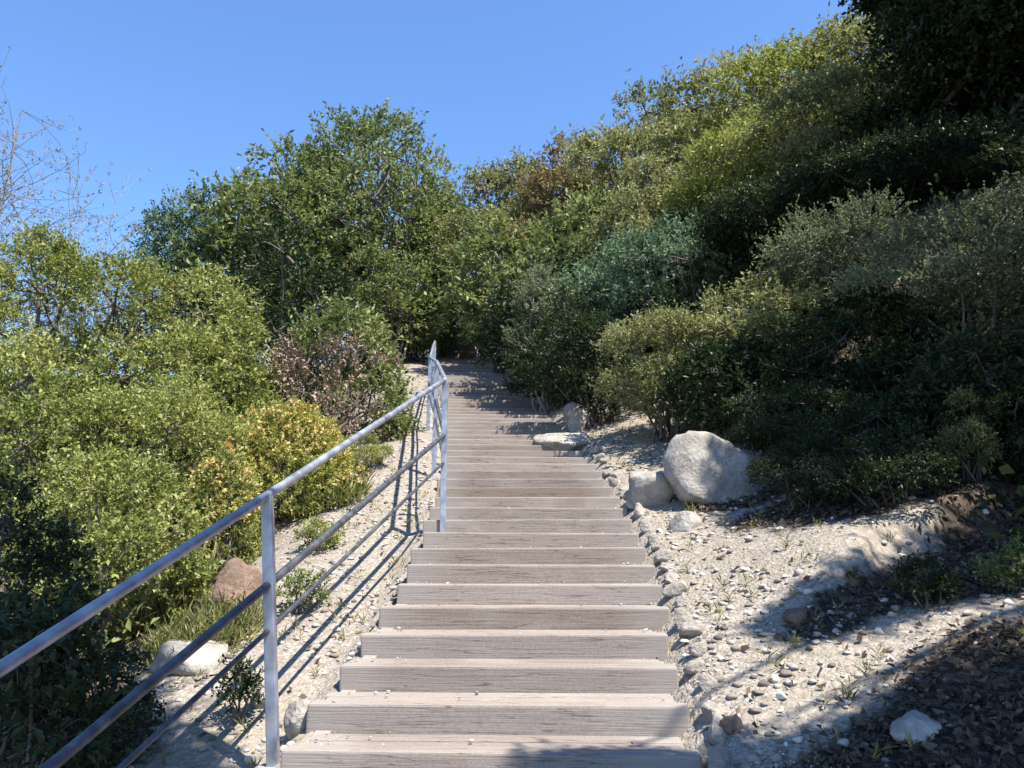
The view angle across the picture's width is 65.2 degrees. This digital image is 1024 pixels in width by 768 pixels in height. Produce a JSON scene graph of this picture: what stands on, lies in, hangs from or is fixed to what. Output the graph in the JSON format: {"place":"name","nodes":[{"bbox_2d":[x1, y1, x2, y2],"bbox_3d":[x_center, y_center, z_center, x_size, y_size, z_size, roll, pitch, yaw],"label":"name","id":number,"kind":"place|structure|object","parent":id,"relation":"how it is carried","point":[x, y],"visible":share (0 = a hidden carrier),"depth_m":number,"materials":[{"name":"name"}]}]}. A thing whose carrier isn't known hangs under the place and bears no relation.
{"place":"outdoors","nodes":[
{"label":"outdoors","id":0,"kind":"place"},
{"bbox_2d":[0,0,866,381],"label":"sky","id":1,"kind":"structure","parent":0,"point":[174,88],"materials":[{"name":"blue"}]},
{"bbox_2d":[1,155,1023,767],"bbox_3d":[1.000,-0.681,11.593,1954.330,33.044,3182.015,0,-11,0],"label":"ground","id":2,"kind":"structure","parent":0,"point":[865,553],"depth_m":3.75,"materials":[{"name":"sand"}]},
{"bbox_2d":[0,459,105,755],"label":"leafy shrub","id":3,"kind":"object","parent":2,"relation":"on","point":[49,563],"visible":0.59,"depth_m":3.68,"materials":[{"name":"green plant"}]},
{"bbox_2d":[0,45,108,396],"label":"wispy tree","id":4,"kind":"object","parent":2,"relation":"on","point":[4,193],"visible":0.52,"depth_m":10.85,"materials":[{"name":"brown plant"}]},
{"bbox_2d":[0,317,153,621],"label":"leafy shrub","id":5,"kind":"object","parent":2,"relation":"on","point":[20,390],"visible":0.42,"depth_m":5.93,"materials":[{"name":"green plant"}]},
{"bbox_2d":[0,210,154,591],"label":"leafy shrub","id":6,"kind":"object","parent":2,"relation":"on","point":[50,266],"visible":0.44,"depth_m":7.81,"materials":[{"name":"green plant"}]},
{"bbox_2d":[0,558,158,767],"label":"shaded shrub","id":7,"kind":"object","parent":2,"relation":"on","point":[18,604],"visible":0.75,"depth_m":2.63,"materials":[{"name":"green plant"}]},
{"bbox_2d":[0,631,169,767],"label":"shaded shrub","id":8,"kind":"object","parent":2,"relation":"on","point":[146,699],"visible":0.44,"depth_m":2.88,"materials":[{"name":"green plant"}]},
{"bbox_2d":[3,118,172,446],"bbox_3d":[-6.879,-0.772,12.681,2.732,6.469,2.745,7,-13,-30],"label":"wispy tree","id":9,"kind":"object","parent":2,"relation":"on","point":[88,252],"visible":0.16,"depth_m":12.71,"materials":[{"name":"brown plant"}]},
{"bbox_2d":[0,435,220,664],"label":"leafy shrub","id":10,"kind":"object","parent":2,"relation":"on","point":[127,469],"visible":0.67,"depth_m":4.70,"materials":[{"name":"green plant"}]},
{"bbox_2d":[21,242,271,548],"bbox_3d":[-3.831,0.074,8.349,2.401,3.322,2.503,10,-15,-42],"label":"leafy shrub","id":11,"kind":"object","parent":2,"relation":"on","point":[206,338],"visible":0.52,"depth_m":8.14,"materials":[{"name":"green plant"}]},
{"bbox_2d":[63,527,251,654],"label":"grass tuft","id":12,"kind":"object","parent":2,"relation":"on","point":[156,604],"visible":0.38,"depth_m":4.96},
{"bbox_2d":[46,365,283,580],"bbox_3d":[-2.838,0.652,6.414,1.827,1.815,1.774,0,-11,0],"label":"leafy shrub","id":13,"kind":"object","parent":2,"relation":"on","point":[203,424],"visible":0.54,"depth_m":6.11,"materials":[{"name":"green plant"}]},
{"bbox_2d":[102,177,227,441],"bbox_3d":[-8.420,-1.841,19.314,3.040,6.587,2.868,-4,-12,18],"label":"broad tree","id":14,"kind":"object","parent":2,"relation":"on","point":[169,226],"visible":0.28,"depth_m":19.24,"materials":[{"name":"green plant"}]},
{"bbox_2d":[0,346,369,714],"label":"undergrowth","id":15,"kind":"object","parent":2,"relation":"on","point":[128,623],"visible":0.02,"depth_m":5.84,"materials":[{"name":"green plant"}]},
{"bbox_2d":[146,640,227,675],"bbox_3d":[-1.532,1.326,3.804,0.357,0.204,0.284,-4,-12,21],"label":"rock","id":16,"kind":"object","parent":2,"relation":"on","point":[207,656],"visible":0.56,"depth_m":3.72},
{"bbox_2d":[126,583,281,671],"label":"grass tuft","id":17,"kind":"object","parent":2,"relation":"on","point":[194,626],"visible":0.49,"depth_m":4.02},
{"bbox_2d":[168,439,264,581],"bbox_3d":[-2.118,0.916,5.803,0.731,1.051,0.723,7,-13,-31],"label":"flower mound","id":18,"kind":"object","parent":2,"relation":"on","point":[208,475],"visible":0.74,"depth_m":5.74,"materials":[{"name":"yellow plant"}]},
{"bbox_2d":[136,166,300,406],"bbox_3d":[-7.027,-2.341,20.073,4.046,6.664,3.896,0,-11,0],"label":"broad tree","id":19,"kind":"object","parent":2,"relation":"on","point":[213,229],"visible":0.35,"depth_m":19.33,"materials":[{"name":"green plant"}]},
{"bbox_2d":[0,341,447,767],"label":"handrail","id":20,"kind":"object","parent":2,"relation":"on","point":[266,589],"visible":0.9,"depth_m":2.88,"materials":[{"name":"metal"}]},
{"bbox_2d":[162,289,295,482],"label":"leafy shrub","id":21,"kind":"object","parent":2,"relation":"on","point":[242,329],"visible":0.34,"depth_m":8.46,"materials":[{"name":"green plant"}]},
{"bbox_2d":[204,653,264,723],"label":"plant","id":22,"kind":"object","parent":2,"relation":"on","point":[246,683],"visible":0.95,"depth_m":3.23,"materials":[{"name":"green plant"}]},
{"bbox_2d":[209,558,261,608],"bbox_3d":[-1.514,1.157,4.410,0.286,0.392,0.226,3,-11,-15],"label":"boulder","id":23,"kind":"object","parent":2,"relation":"on","point":[237,575],"visible":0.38,"depth_m":4.37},
{"bbox_2d":[250,685,278,708],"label":"rock","id":24,"kind":"object","parent":2,"relation":"on","point":[256,705],"visible":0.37,"depth_m":3.33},
{"bbox_2d":[197,205,364,401],"bbox_3d":[-4.864,-1.383,17.042,3.399,4.484,3.328,0,-11,0],"label":"leafy shrub","id":25,"kind":"object","parent":2,"relation":"on","point":[308,285],"visible":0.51,"depth_m":16.76,"materials":[{"name":"green plant"}]},
{"bbox_2d":[204,394,368,522],"bbox_3d":[-1.971,0.644,6.930,1.507,1.141,1.449,0,-11,0],"label":"flower mound","id":26,"kind":"object","parent":2,"relation":"on","point":[326,439],"visible":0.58,"depth_m":6.65,"materials":[{"name":"yellow plant"}]},
{"bbox_2d":[202,128,383,373],"bbox_3d":[-5.683,-3.202,21.014,5.091,7.137,4.944,0,-11,0],"label":"broad tree","id":27,"kind":"object","parent":2,"relation":"on","point":[278,190],"visible":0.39,"depth_m":20.03,"materials":[{"name":"green plant"}]},
{"bbox_2d":[283,699,310,740],"bbox_3d":[-0.818,1.293,3.080,0.125,0.155,0.095,0,-11,0],"label":"rock","id":28,"kind":"object","parent":2,"relation":"on","point":[295,720],"visible":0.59,"depth_m":3.05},
{"bbox_2d":[276,557,332,616],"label":"plant","id":29,"kind":"object","parent":2,"relation":"on","point":[319,592],"visible":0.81,"depth_m":4.34,"materials":[{"name":"green plant"}]},
{"bbox_2d":[284,461,340,494],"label":"plant","id":30,"kind":"object","parent":2,"relation":"on","point":[323,469],"visible":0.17,"depth_m":6.70,"materials":[{"name":"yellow plant"}]},
{"bbox_2d":[287,511,347,550],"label":"plant","id":31,"kind":"object","parent":2,"relation":"on","point":[315,524],"visible":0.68,"depth_m":5.46,"materials":[{"name":"green plant"}]},
{"bbox_2d":[274,452,376,521],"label":"flower clump","id":32,"kind":"object","parent":2,"relation":"on","point":[357,490],"visible":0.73,"depth_m":6.51,"materials":[{"name":"green plant"}]},
{"bbox_2d":[244,286,424,447],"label":"rounded bush","id":33,"kind":"object","parent":2,"relation":"on","point":[320,330],"visible":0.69,"depth_m":9.13,"materials":[{"name":"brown plant"}]},
{"bbox_2d":[262,98,465,364],"bbox_3d":[-3.863,-4.211,21.806,5.909,7.822,5.655,-11,-15,43],"label":"broad tree","id":34,"kind":"object","parent":2,"relation":"on","point":[376,224],"visible":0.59,"depth_m":20.77,"materials":[{"name":"green plant"}]},
{"bbox_2d":[339,432,396,471],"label":"plant","id":35,"kind":"object","parent":2,"relation":"on","point":[373,450],"visible":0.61,"depth_m":7.60,"materials":[{"name":"green plant"}]},
{"bbox_2d":[365,407,410,441],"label":"plant","id":36,"kind":"object","parent":2,"relation":"on","point":[405,420],"visible":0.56,"depth_m":8.89,"materials":[{"name":"green plant"}]},
{"bbox_2d":[337,236,442,365],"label":"leafy shrub","id":37,"kind":"object","parent":2,"relation":"on","point":[372,250],"visible":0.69,"depth_m":18.95,"materials":[{"name":"green plant"}]},
{"bbox_2d":[348,275,468,361],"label":"hillside shrub","id":38,"kind":"object","parent":2,"relation":"on","point":[438,338],"visible":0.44,"depth_m":19.85,"materials":[{"name":"green plant"}]},
{"bbox_2d":[388,174,483,357],"bbox_3d":[-1.949,-3.199,22.147,3.534,5.735,3.324,0,-11,0],"label":"broad tree","id":39,"kind":"object","parent":2,"relation":"on","point":[432,249],"visible":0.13,"depth_m":21.90,"materials":[{"name":"green plant"}]},
{"bbox_2d":[436,334,476,358],"bbox_3d":[-1.601,-0.819,22.733,1.182,1.303,0.868,4,-12,-19],"label":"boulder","id":40,"kind":"object","parent":2,"relation":"on","point":[461,350],"visible":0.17,"depth_m":22.44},
{"bbox_2d":[280,357,702,767],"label":"wooden stairs","id":41,"kind":"structure","parent":2,"relation":"on","point":[488,620],"depth_m":3.65,"materials":[{"name":"wood"}]},
{"bbox_2d":[310,507,685,749],"bbox_3d":[-0.097,0.837,6.969,1.770,2.993,10.004,0,-11,0],"label":"grit","id":42,"kind":"object","parent":41,"relation":"on","point":[476,693],"visible":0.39,"depth_m":3.43,"materials":[{"name":"gravel"}]},
{"bbox_2d":[421,198,563,373],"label":"hillside shrub","id":43,"kind":"object","parent":2,"relation":"on","point":[463,294],"visible":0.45,"depth_m":16.79,"materials":[{"name":"green plant"}]},
{"bbox_2d":[427,145,568,350],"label":"hillside shrub","id":44,"kind":"object","parent":2,"relation":"on","point":[495,176],"visible":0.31,"depth_m":19.89,"materials":[{"name":"green plant"}]},
{"bbox_2d":[487,303,520,372],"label":"hillside shrub","id":45,"kind":"object","parent":2,"relation":"on","point":[495,345],"visible":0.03,"depth_m":15.72,"materials":[{"name":"green plant"}]},
{"bbox_2d":[3,372,1023,767],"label":"leaf litter","id":46,"kind":"object","parent":2,"relation":"on","point":[963,694],"visible":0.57,"depth_m":2.94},
{"bbox_2d":[490,254,585,414],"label":"hillside shrub","id":47,"kind":"object","parent":2,"relation":"on","point":[525,295],"visible":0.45,"depth_m":11.18,"materials":[{"name":"green plant"}]},
{"bbox_2d":[464,248,628,387],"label":"hillside shrub","id":48,"kind":"object","parent":2,"relation":"on","point":[495,330],"visible":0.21,"depth_m":12.64,"materials":[{"name":"green plant"}]},
{"bbox_2d":[488,122,626,268],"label":"hillside shrub","id":49,"kind":"object","parent":2,"relation":"on","point":[541,181],"visible":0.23,"depth_m":17.61,"materials":[{"name":"green plant"}]},
{"bbox_2d":[501,331,616,410],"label":"hillside shrub","id":50,"kind":"object","parent":2,"relation":"on","point":[512,385],"visible":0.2,"depth_m":10.90,"materials":[{"name":"green plant"}]},
{"bbox_2d":[96,368,1023,767],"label":"weeds","id":51,"kind":"object","parent":2,"relation":"on","point":[842,688],"visible":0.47,"depth_m":3.85,"materials":[{"name":"green plant"}]},
{"bbox_2d":[533,433,590,450],"bbox_3d":[0.547,0.697,8.520,0.646,0.367,0.455,0,-11,0],"label":"boulder","id":52,"kind":"object","parent":2,"relation":"on","point":[566,441],"visible":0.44,"depth_m":8.40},
{"bbox_2d":[477,178,658,319],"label":"hillside shrub","id":53,"kind":"object","parent":2,"relation":"on","point":[567,222],"visible":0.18,"depth_m":14.03,"materials":[{"name":"green plant"}]},
{"bbox_2d":[563,401,593,432],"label":"rock","id":54,"kind":"object","parent":2,"relation":"on","point":[575,417],"visible":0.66,"depth_m":9.20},
{"bbox_2d":[512,301,651,428],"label":"hillside shrub","id":55,"kind":"object","parent":2,"relation":"on","point":[582,325],"visible":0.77,"depth_m":9.22,"materials":[{"name":"green plant"}]},
{"bbox_2d":[526,244,701,391],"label":"hillside shrub","id":56,"kind":"object","parent":2,"relation":"on","point":[591,284],"visible":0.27,"depth_m":11.14,"materials":[{"name":"green plant"}]},
{"bbox_2d":[544,68,718,230],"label":"hillside shrub","id":57,"kind":"object","parent":2,"relation":"on","point":[621,140],"visible":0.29,"depth_m":15.56,"materials":[{"name":"green plant"}]},
{"bbox_2d":[634,502,645,518],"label":"edging stone","id":58,"kind":"object","parent":2,"relation":"on","point":[639,510],"visible":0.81,"depth_m":5.62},
{"bbox_2d":[639,520,653,532],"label":"edging stone","id":59,"kind":"object","parent":2,"relation":"on","point":[645,526],"visible":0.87,"depth_m":5.27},
{"bbox_2d":[628,471,674,506],"bbox_3d":[1.034,0.794,5.870,0.359,0.329,0.279,-7,-13,32],"label":"boulder","id":60,"kind":"object","parent":2,"relation":"on","point":[649,488],"visible":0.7,"depth_m":5.78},
{"bbox_2d":[568,145,746,303],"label":"hillside shrub","id":61,"kind":"object","parent":2,"relation":"on","point":[642,218],"visible":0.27,"depth_m":12.48,"materials":[{"name":"green plant"}]},
{"bbox_2d":[653,549,672,562],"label":"edging stone","id":62,"kind":"object","parent":2,"relation":"on","point":[662,556],"visible":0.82,"depth_m":4.63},
{"bbox_2d":[585,299,746,442],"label":"hillside shrub","id":63,"kind":"object","parent":2,"relation":"on","point":[676,329],"visible":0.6,"depth_m":7.87,"materials":[{"name":"green plant"}]},
{"bbox_2d":[664,571,679,583],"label":"edging stone","id":64,"kind":"object","parent":2,"relation":"on","point":[670,577],"visible":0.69,"depth_m":4.29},
{"bbox_2d":[662,581,686,597],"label":"edging stone","id":65,"kind":"object","parent":2,"relation":"on","point":[673,589],"visible":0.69,"depth_m":4.11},
{"bbox_2d":[591,203,771,354],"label":"hillside shrub","id":66,"kind":"object","parent":2,"relation":"on","point":[665,248],"visible":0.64,"depth_m":10.39,"materials":[{"name":"green plant"}]},
{"bbox_2d":[674,592,688,607],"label":"edging stone","id":67,"kind":"object","parent":2,"relation":"on","point":[681,599],"visible":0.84,"depth_m":3.96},
{"bbox_2d":[674,607,692,628],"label":"edging stone","id":68,"kind":"object","parent":2,"relation":"on","point":[682,615],"visible":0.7,"depth_m":3.74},
{"bbox_2d":[668,511,702,531],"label":"rock","id":69,"kind":"object","parent":2,"relation":"on","point":[683,521],"visible":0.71,"depth_m":5.12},
{"bbox_2d":[679,620,703,637],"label":"edging stone","id":70,"kind":"object","parent":2,"relation":"on","point":[692,628],"visible":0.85,"depth_m":3.58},
{"bbox_2d":[683,660,705,674],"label":"edging stone","id":71,"kind":"object","parent":2,"relation":"on","point":[692,667],"visible":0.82,"depth_m":3.26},
{"bbox_2d":[613,37,781,220],"bbox_3d":[3.753,-4.111,14.209,3.725,3.592,3.452,-6,-12,27],"label":"hillside shrub","id":72,"kind":"object","parent":2,"relation":"on","point":[682,124],"visible":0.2,"depth_m":13.63,"materials":[{"name":"green plant"}]},
{"bbox_2d":[688,639,706,656],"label":"edging stone","id":73,"kind":"object","parent":2,"relation":"on","point":[698,649],"visible":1,"depth_m":3.39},
{"bbox_2d":[698,674,718,690],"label":"edging stone","id":74,"kind":"object","parent":2,"relation":"on","point":[706,681],"visible":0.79,"depth_m":3.11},
{"bbox_2d":[700,699,726,721],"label":"edging stone","id":75,"kind":"object","parent":2,"relation":"on","point":[708,707],"visible":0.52,"depth_m":2.90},
{"bbox_2d":[661,431,767,504],"bbox_3d":[1.453,0.663,5.743,0.750,0.643,0.457,0,-11,0],"label":"boulder","id":76,"kind":"object","parent":2,"relation":"on","point":[704,467],"visible":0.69,"depth_m":5.59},
{"bbox_2d":[707,712,727,743],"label":"edging stone","id":77,"kind":"object","parent":2,"relation":"on","point":[716,733],"visible":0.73,"depth_m":2.76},
{"bbox_2d":[708,746,730,767],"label":"edging stone","id":78,"kind":"object","parent":2,"relation":"on","point":[718,757],"visible":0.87,"depth_m":2.61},
{"bbox_2d":[719,716,742,734],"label":"stone","id":79,"kind":"object","parent":2,"relation":"on","point":[729,725],"visible":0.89,"depth_m":2.75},
{"bbox_2d":[651,328,838,447],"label":"hillside shrub","id":80,"kind":"object","parent":2,"relation":"on","point":[735,365],"visible":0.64,"depth_m":6.96,"materials":[{"name":"green plant"}]},
{"bbox_2d":[649,106,852,244],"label":"hillside shrub","id":81,"kind":"object","parent":2,"relation":"on","point":[682,187],"visible":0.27,"depth_m":11.19,"materials":[{"name":"green plant"}]},
{"bbox_2d":[676,261,861,380],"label":"hillside shrub","id":82,"kind":"object","parent":2,"relation":"on","point":[796,303],"visible":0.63,"depth_m":7.53,"materials":[{"name":"green plant"}]},
{"bbox_2d":[782,608,806,625],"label":"stone","id":83,"kind":"object","parent":2,"relation":"on","point":[795,616],"visible":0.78,"depth_m":3.49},
{"bbox_2d":[770,458,823,480],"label":"shrub","id":84,"kind":"object","parent":2,"relation":"on","point":[806,471],"visible":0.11,"depth_m":5.63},
{"bbox_2d":[683,13,914,177],"bbox_3d":[4.605,-4.203,12.712,3.561,3.113,3.447,0,-11,0],"label":"hillside shrub","id":85,"kind":"object","parent":2,"relation":"on","point":[773,58],"visible":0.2,"depth_m":12.16,"materials":[{"name":"green plant"}]},
{"bbox_2d":[741,432,868,511],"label":"hillside shrub","id":86,"kind":"object","parent":2,"relation":"on","point":[774,464],"visible":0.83,"depth_m":4.92,"materials":[{"name":"green plant"}]},
{"bbox_2d":[720,375,899,464],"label":"hillside shrub","id":87,"kind":"object","parent":2,"relation":"on","point":[774,428],"visible":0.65,"depth_m":5.77,"materials":[{"name":"green plant"}]},
{"bbox_2d":[681,151,941,266],"bbox_3d":[3.577,-2.151,9.462,2.997,1.219,2.744,0,-11,0],"label":"hillside shrub","id":88,"kind":"object","parent":2,"relation":"on","point":[742,220],"visible":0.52,"depth_m":9.17,"materials":[{"name":"green plant"}]},
{"bbox_2d":[635,72,1023,552],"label":"undergrowth","id":89,"kind":"object","parent":2,"relation":"on","point":[1004,469],"visible":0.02,"depth_m":6.25,"materials":[{"name":"green plant"}]},
{"bbox_2d":[714,50,945,191],"bbox_3d":[4.396,-3.241,10.714,3.300,1.845,2.914,0,-11,0],"label":"hillside shrub","id":90,"kind":"object","parent":2,"relation":"on","point":[845,98],"visible":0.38,"depth_m":10.13,"materials":[{"name":"green plant"}]},
{"bbox_2d":[749,177,929,312],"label":"hillside shrub","id":91,"kind":"object","parent":2,"relation":"on","point":[849,232],"visible":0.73,"depth_m":7.48,"materials":[{"name":"green plant"}]},
{"bbox_2d":[670,39,1011,298],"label":"undergrowth","id":92,"kind":"object","parent":2,"relation":"on","point":[837,133],"visible":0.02,"depth_m":9.62,"materials":[{"name":"green plant"}]},
{"bbox_2d":[780,1,946,137],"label":"hillside shrub","id":93,"kind":"object","parent":2,"relation":"on","point":[851,30],"visible":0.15,"depth_m":11.45,"materials":[{"name":"green plant"}]},
{"bbox_2d":[757,272,979,416],"bbox_3d":[2.823,-0.272,6.339,1.620,1.332,1.520,-5,-12,26],"label":"hillside shrub","id":94,"kind":"object","parent":2,"relation":"on","point":[891,352],"visible":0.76,"depth_m":6.11,"materials":[{"name":"green plant"}]},
{"bbox_2d":[793,428,964,508],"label":"hillside shrub","id":95,"kind":"object","parent":2,"relation":"on","point":[863,471],"visible":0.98,"depth_m":4.35,"materials":[{"name":"green plant"}]},
{"bbox_2d":[785,102,1023,229],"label":"hillside shrub","id":96,"kind":"object","parent":2,"relation":"on","point":[947,154],"visible":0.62,"depth_m":7.82,"materials":[{"name":"green plant"}]},
{"bbox_2d":[794,386,1021,472],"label":"hillside shrub","id":97,"kind":"object","parent":2,"relation":"on","point":[923,429],"visible":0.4,"depth_m":4.98,"materials":[{"name":"green plant"}]},
{"bbox_2d":[889,710,941,745],"bbox_3d":[1.272,1.103,2.559,0.178,0.101,0.141,4,-12,-19],"label":"stone","id":98,"kind":"object","parent":2,"relation":"on","point":[920,725],"visible":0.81,"depth_m":2.52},
{"bbox_2d":[817,0,1023,208],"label":"evergreen tree","id":99,"kind":"object","parent":2,"relation":"on","point":[982,41],"visible":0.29,"depth_m":8.79,"materials":[{"name":"green plant"}]},
{"bbox_2d":[877,548,967,612],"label":"plant","id":100,"kind":"object","parent":2,"relation":"on","point":[922,585],"visible":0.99,"depth_m":3.37,"materials":[{"name":"green plant"}]},
{"bbox_2d":[824,171,1023,352],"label":"hillside shrub","id":101,"kind":"object","parent":2,"relation":"on","point":[996,246],"visible":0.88,"depth_m":5.75,"materials":[{"name":"green plant"}]},
{"bbox_2d":[879,312,1023,465],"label":"hillside shrub","id":102,"kind":"object","parent":2,"relation":"on","point":[936,379],"visible":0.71,"depth_m":4.75,"materials":[{"name":"green plant"}]},
{"bbox_2d":[932,383,1008,481],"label":"plant","id":103,"kind":"object","parent":2,"relation":"on","point":[981,439],"visible":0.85,"depth_m":4.55,"materials":[{"name":"green plant"}]},
{"bbox_2d":[917,133,1023,198],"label":"hillside shrub","id":104,"kind":"object","parent":2,"relation":"on","point":[972,172],"visible":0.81,"depth_m":7.52,"materials":[{"name":"green plant"}]},
{"bbox_2d":[970,528,1023,593],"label":"plant","id":105,"kind":"object","parent":2,"relation":"on","point":[1009,574],"visible":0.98,"depth_m":3.46,"materials":[{"name":"green plant"}]},
{"bbox_2d":[986,102,1023,150],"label":"hillside shrub","id":106,"kind":"object","parent":2,"relation":"on","point":[1019,127],"visible":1,"depth_m":5.83,"materials":[{"name":"green plant"}]},
{"bbox_2d":[989,408,1023,487],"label":"hillside shrub","id":107,"kind":"object","parent":2,"relation":"on","point":[1011,456],"visible":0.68,"depth_m":4.52,"materials":[{"name":"green plant"}]},
{"bbox_2d":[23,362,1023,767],"bbox_3d":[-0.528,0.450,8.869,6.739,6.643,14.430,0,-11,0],"label":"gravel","id":108,"kind":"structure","parent":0,"point":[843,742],"depth_m":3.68,"materials":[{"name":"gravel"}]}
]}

